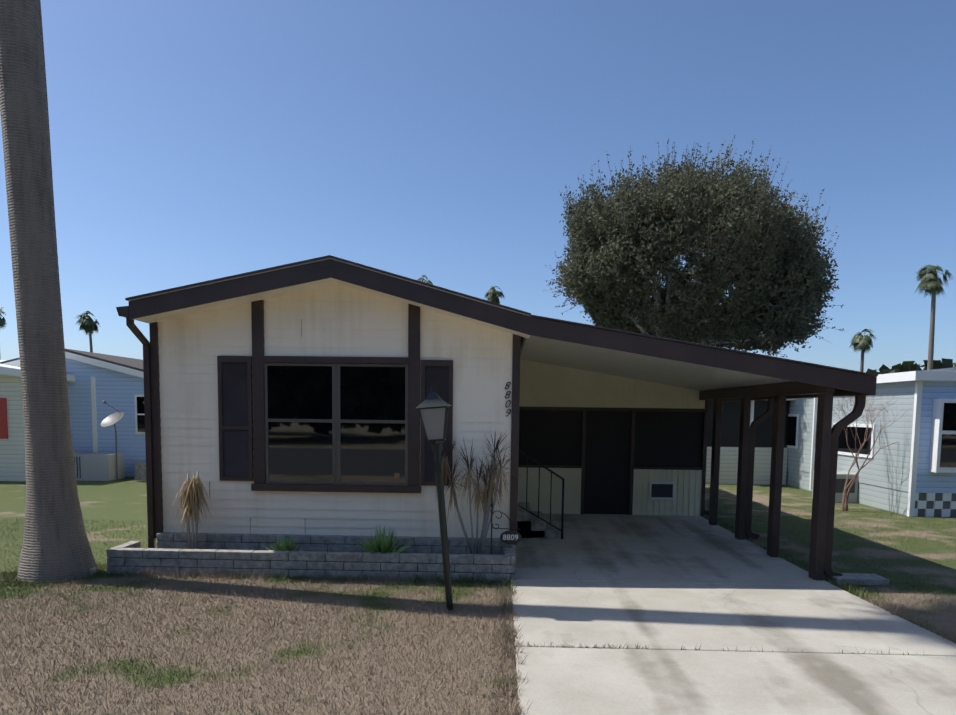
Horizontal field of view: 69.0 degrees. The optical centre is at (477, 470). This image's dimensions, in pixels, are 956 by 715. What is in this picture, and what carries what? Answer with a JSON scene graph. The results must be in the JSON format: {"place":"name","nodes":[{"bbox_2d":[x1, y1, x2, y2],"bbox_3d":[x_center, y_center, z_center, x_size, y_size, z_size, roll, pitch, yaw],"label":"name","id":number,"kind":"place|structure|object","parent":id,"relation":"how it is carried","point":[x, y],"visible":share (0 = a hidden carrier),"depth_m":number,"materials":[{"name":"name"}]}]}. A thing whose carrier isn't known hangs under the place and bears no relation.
{"place":"outdoors","nodes":[
{"label":"outdoors","id":0,"kind":"place"},
{"bbox_2d":[0,307,6,329],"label":"palm tree crown","id":1,"kind":"object","parent":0,"point":[2,322],"depth_m":116.20},
{"bbox_2d":[185,471,198,548],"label":"plant stems","id":2,"kind":"object","parent":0,"point":[188,532],"visible":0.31,"depth_m":8.01,"materials":[{"name":"brown plant"}]},
{"bbox_2d":[172,473,212,533],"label":"plant leaves","id":3,"kind":"object","parent":2,"relation":"attached to","point":[189,502],"visible":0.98,"depth_m":7.96,"materials":[{"name":"beige plant"}]},
{"bbox_2d":[158,284,512,537],"bbox_3d":[-1.684,-0.690,8.165,4.270,2.963,0.013,1,5,2],"label":"house siding","id":4,"kind":"object","parent":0,"point":[339,320],"visible":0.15,"depth_m":8.16,"materials":[{"name":"white wood"}]},
{"bbox_2d":[126,317,155,547],"bbox_3d":[-3.893,-0.312,8.052,0.066,2.854,0.395,1,5,2],"label":"downspout","id":5,"kind":"object","parent":4,"relation":"attached to","point":[137,332],"visible":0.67,"depth_m":8.19,"materials":[{"name":"metal"}]},
{"bbox_2d":[149,300,520,544],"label":"house trim boards","id":6,"kind":"object","parent":4,"relation":"attached to","point":[260,359],"visible":0.9,"depth_m":8.13,"materials":[{"name":"brown wood"}]},
{"bbox_2d":[418,275,432,284],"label":"palm tree crown","id":7,"kind":"object","parent":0,"point":[428,281],"depth_m":96.19},
{"bbox_2d":[0,477,955,714],"bbox_3d":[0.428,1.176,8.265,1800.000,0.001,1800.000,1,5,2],"label":"lawn ground","id":8,"kind":"structure","parent":0,"point":[123,500],"depth_m":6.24,"materials":[{"name":"plant"}]},
{"bbox_2d":[0,360,74,481],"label":"cream house","id":9,"kind":"structure","parent":8,"relation":"on","point":[12,449],"depth_m":17.06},
{"bbox_2d":[0,0,98,583],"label":"palm","id":10,"kind":"object","parent":8,"relation":"on","point":[56,546],"visible":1,"depth_m":7.21,"materials":[{"name":"grey plant"}]},
{"bbox_2d":[0,349,145,476],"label":"neighboring house","id":11,"kind":"structure","parent":8,"relation":"on","point":[116,382],"depth_m":18.47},
{"bbox_2d":[88,323,92,351],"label":"palm trunk","id":12,"kind":"object","parent":8,"relation":"on","point":[90,342],"visible":0.21,"depth_m":103.59,"materials":[{"name":"grey plant"}]},
{"bbox_2d":[73,310,99,335],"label":"palm tree crown","id":13,"kind":"object","parent":12,"relation":"on","point":[86,327],"depth_m":102.97},
{"bbox_2d":[89,567,95,575],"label":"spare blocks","id":14,"kind":"object","parent":8,"relation":"on","point":[92,570],"depth_m":7.69,"materials":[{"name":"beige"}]},
{"bbox_2d":[73,452,124,480],"bbox_3d":[-9.954,-0.099,17.880,1.350,0.660,0.760,1,5,2],"label":"package ac unit","id":15,"kind":"object","parent":8,"relation":"on","point":[95,466],"visible":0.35,"depth_m":17.52,"materials":[{"name":"grey metal"}]},
{"bbox_2d":[101,400,123,479],"bbox_3d":[-9.275,-0.760,17.673,0.460,2.030,0.742,-4,7,-44],"label":"satellite dish","id":16,"kind":"object","parent":8,"relation":"on","point":[112,419],"visible":1,"depth_m":17.73,"materials":[{"name":"grey metal"}]},
{"bbox_2d":[134,461,145,479],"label":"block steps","id":17,"kind":"structure","parent":8,"relation":"on","point":[140,469],"depth_m":17.98,"materials":[{"name":"grey concrete"}]},
{"bbox_2d":[107,541,515,581],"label":"planter blocks","id":18,"kind":"structure","parent":8,"relation":"on","point":[133,555],"depth_m":7.71,"materials":[{"name":"grey concrete"}]},
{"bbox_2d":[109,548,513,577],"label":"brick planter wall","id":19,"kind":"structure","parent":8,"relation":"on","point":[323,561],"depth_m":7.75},
{"bbox_2d":[265,534,302,550],"bbox_3d":[-2.189,0.849,7.941,0.390,0.261,0.331,4,6,35],"label":"succulent","id":20,"kind":"object","parent":19,"relation":"on","point":[287,545],"visible":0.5,"depth_m":7.93,"materials":[{"name":"green plant"}]},
{"bbox_2d":[355,525,411,552],"bbox_3d":[-1.119,0.803,7.946,0.542,0.379,0.644,4,6,37],"label":"succulent","id":21,"kind":"object","parent":19,"relation":"on","point":[381,543],"visible":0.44,"depth_m":7.92,"materials":[{"name":"green plant"}]},
{"bbox_2d":[422,430,522,557],"bbox_3d":[-0.036,0.259,7.965,1.331,1.495,0.896,1,5,2],"label":"dried plant","id":22,"kind":"object","parent":19,"relation":"on","point":[448,452],"depth_m":7.91,"materials":[{"name":"brown plant"}]},
{"bbox_2d":[432,455,509,520],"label":"dry leaves","id":23,"kind":"object","parent":22,"relation":"attached to","point":[484,496],"visible":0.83,"depth_m":7.88,"materials":[{"name":"beige plant"}]},
{"bbox_2d":[490,500,520,553],"bbox_3d":[0.313,0.685,7.825,0.353,0.750,0.032,1,5,2],"label":"address sign","id":24,"kind":"object","parent":19,"relation":"on","point":[510,533],"visible":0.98,"depth_m":7.82,"materials":[{"name":"black metal"}]},
{"bbox_2d":[503,534,517,539],"bbox_3d":[0.366,0.752,7.821,0.170,0.062,0.004,1,5,2],"label":"house number","id":25,"kind":"object","parent":24,"relation":"attached to","point":[509,537],"visible":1,"depth_m":7.82,"materials":[{"name":"white metal"}]},
{"bbox_2d":[157,532,512,553],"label":"house skirting blocks","id":26,"kind":"structure","parent":8,"relation":"on","point":[263,541],"depth_m":8.21,"materials":[{"name":"grey concrete"}]},
{"bbox_2d":[173,535,511,553],"bbox_3d":[-1.705,0.969,8.267,4.210,0.360,0.090,1,5,2],"label":"skirting mortar","id":27,"kind":"object","parent":26,"relation":"attached to","point":[343,544],"visible":0.07,"depth_m":8.21,"materials":[{"name":"grey concrete"}]},
{"bbox_2d":[416,385,452,609],"bbox_3d":[-0.395,0.262,6.476,0.352,2.110,0.310,1,5,2],"label":"lamp post","id":28,"kind":"object","parent":8,"relation":"on","point":[433,407],"visible":1,"depth_m":6.40,"materials":[{"name":"black metal"}]},
{"bbox_2d":[706,399,794,484],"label":"neighbour side addition","id":29,"kind":"structure","parent":8,"relation":"on","point":[729,445],"depth_m":18.56,"materials":[{"name":"beige"}]},
{"bbox_2d":[812,471,858,502],"bbox_3d":[7.822,0.363,15.248,0.650,0.620,0.707,1,5,2],"label":"condenser unit","id":30,"kind":"object","parent":8,"relation":"on","point":[841,477],"visible":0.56,"depth_m":14.90,"materials":[{"name":"grey metal"}]},
{"bbox_2d":[826,573,889,585],"bbox_3d":[4.267,1.224,7.831,0.560,0.070,0.300,1,5,2],"label":"splash block","id":31,"kind":"object","parent":8,"relation":"on","point":[865,578],"depth_m":7.69,"materials":[{"name":"grey concrete"}]},
{"bbox_2d":[860,349,863,371],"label":"palm trunk","id":32,"kind":"object","parent":8,"relation":"on","point":[862,363],"visible":0.23,"depth_m":82.88,"materials":[{"name":"grey plant"}]},
{"bbox_2d":[849,329,875,352],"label":"palm tree crown","id":33,"kind":"object","parent":32,"relation":"on","point":[858,341],"depth_m":82.33},
{"bbox_2d":[786,367,955,516],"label":"neighbour house","id":34,"kind":"structure","parent":8,"relation":"on","point":[911,472],"depth_m":13.37,"materials":[{"name":"blue"}]},
{"bbox_2d":[832,390,911,510],"bbox_3d":[7.513,-0.466,13.394,2.521,2.587,1.696,-3,6,-35],"label":"bare crape myrtle","id":35,"kind":"object","parent":8,"relation":"on","point":[845,497],"visible":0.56,"depth_m":13.60,"materials":[{"name":"brown plant"}]},
{"bbox_2d":[866,358,955,374],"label":"distant tree line","id":36,"kind":"object","parent":8,"relation":"on","point":[906,366],"depth_m":79.38,"materials":[{"name":"green plant"}]},
{"bbox_2d":[927,272,936,369],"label":"palm trunk","id":37,"kind":"object","parent":8,"relation":"on","point":[931,337],"visible":0.6,"depth_m":62.98,"materials":[{"name":"grey plant"}]},
{"bbox_2d":[915,265,953,297],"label":"palm tree crown","id":38,"kind":"object","parent":37,"relation":"on","point":[930,281],"depth_m":62.23},
{"bbox_3d":[-1.414,-1.264,17.153,4.270,3.313,17.996,1,5,2],"label":"house","id":39,"kind":"object","parent":8,"relation":"on","visible":0},
{"bbox_2d":[217,356,253,480],"bbox_3d":[-2.852,-0.605,8.191,0.395,1.460,0.045,1,5,2],"label":"shutter","id":40,"kind":"object","parent":39,"relation":"attached to","point":[235,414],"visible":0.98,"depth_m":8.18,"materials":[{"name":"black plastic"}]},
{"bbox_2d":[209,320,301,532],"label":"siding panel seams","id":41,"kind":"object","parent":39,"relation":"on","point":[209,482],"visible":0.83,"depth_m":8.28,"materials":[{"name":"white"}]},
{"bbox_2d":[134,278,529,338],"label":"gable soffit","id":42,"kind":"structure","parent":39,"relation":"attached to","point":[246,299],"depth_m":7.87,"materials":[{"name":"beige"}]},
{"bbox_2d":[264,363,407,485],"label":"window frames","id":43,"kind":"structure","parent":39,"relation":"attached to","point":[336,421],"depth_m":8.15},
{"bbox_2d":[267,366,404,482],"bbox_3d":[-1.661,-0.538,8.166,1.620,1.350,0.014,1,5,2],"label":"window glass","id":44,"kind":"object","parent":43,"relation":"in","point":[370,452],"visible":0.94,"depth_m":8.16,"materials":[{"name":"black glass"}]},
{"bbox_2d":[394,473,399,477],"bbox_3d":[-0.954,0.061,8.187,0.060,0.060,0.002,1,5,2],"label":"window sticker","id":45,"kind":"object","parent":44,"relation":"attached to","point":[396,475],"depth_m":8.19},
{"bbox_2d":[420,360,452,485],"bbox_3d":[-0.481,-0.550,8.124,0.370,1.460,0.045,1,5,2],"label":"shutter","id":46,"kind":"object","parent":39,"relation":"attached to","point":[437,375],"visible":0.65,"depth_m":8.09,"materials":[{"name":"black plastic"}]},
{"bbox_2d":[116,259,876,401],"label":"fascia and gutters","id":47,"kind":"structure","parent":39,"relation":"on","point":[843,383],"depth_m":7.55,"materials":[{"name":"brown metal"}]},
{"bbox_2d":[125,255,877,376],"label":"roof surfaces","id":48,"kind":"object","parent":39,"relation":"attached to","point":[464,295],"visible":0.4,"depth_m":7.52,"materials":[{"name":"brown metal"}]},
{"bbox_2d":[128,258,530,316],"bbox_3d":[-1.634,-2.001,7.573,4.425,0.612,0.011,1,5,2],"label":"roof drip edge","id":49,"kind":"object","parent":48,"relation":"attached to","point":[317,261],"visible":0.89,"depth_m":7.55,"materials":[{"name":"brown metal"}]},
{"bbox_2d":[520,335,793,390],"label":"carport ceiling","id":50,"kind":"structure","parent":39,"relation":"attached to","point":[620,363],"depth_m":9.93,"materials":[{"name":"white metal"}]},
{"bbox_2d":[0,0,955,372],"label":"sky","id":51,"kind":"structure","parent":0,"point":[192,141],"materials":[{"name":"blue"}]},
{"bbox_2d":[483,286,505,303],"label":"palm tree crown","id":52,"kind":"object","parent":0,"point":[492,294],"depth_m":97.78},
{"bbox_2d":[543,133,846,357],"bbox_3d":[6.517,-4.837,21.371,8.885,9.993,8.084,1,5,2],"label":"tree","id":53,"kind":"object","parent":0,"point":[738,311],"depth_m":19.28,"materials":[{"name":"green plant"}]},
{"bbox_2d":[511,513,955,714],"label":"driveway","id":54,"kind":"structure","parent":0,"point":[658,585],"depth_m":5.83,"materials":[{"name":"concrete"}]},
{"bbox_2d":[517,502,558,537],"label":"steps","id":55,"kind":"structure","parent":54,"relation":"on","point":[529,525],"depth_m":10.19,"materials":[{"name":"grey concrete"}]},
{"bbox_2d":[518,450,564,538],"bbox_3d":[0.885,0.335,10.098,0.730,1.327,0.036,1,5,2],"label":"step railing","id":56,"kind":"object","parent":54,"relation":"on","point":[563,481],"visible":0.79,"depth_m":10.09,"materials":[{"name":"black metal"}]},
{"bbox_2d":[518,410,703,513],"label":"screen panels","id":57,"kind":"object","parent":54,"relation":"on","point":[662,439],"visible":0.25,"depth_m":12.59,"materials":[{"name":"black fabric"}]},
{"bbox_2d":[518,359,704,515],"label":"room wall panels","id":58,"kind":"object","parent":54,"relation":"on","point":[544,385],"visible":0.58,"depth_m":12.50,"materials":[{"name":"beige paint"}]},
{"bbox_2d":[649,481,674,499],"bbox_3d":[3.316,0.367,12.559,0.440,0.325,0.075,1,5,2],"label":"air conditioning unit","id":59,"kind":"object","parent":58,"relation":"attached to","point":[661,490],"depth_m":12.52,"materials":[{"name":"white paint"}]},
{"bbox_2d":[518,400,708,515],"bbox_3d":[2.351,-0.315,12.579,3.510,2.238,0.080,1,5,2],"label":"screen frame","id":60,"kind":"object","parent":54,"relation":"on","point":[705,433],"visible":0.79,"depth_m":12.52,"materials":[{"name":"brown metal"}]},
{"bbox_2d":[699,381,834,580],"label":"carport posts","id":61,"kind":"object","parent":54,"relation":"on","point":[779,392],"depth_m":8.96,"materials":[{"name":"brown wood"}]},
{"bbox_2d":[704,395,865,577],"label":"downspouts","id":62,"kind":"object","parent":61,"relation":"attached to","point":[838,427],"visible":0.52,"depth_m":7.79,"materials":[{"name":"brown metal"}]}
]}

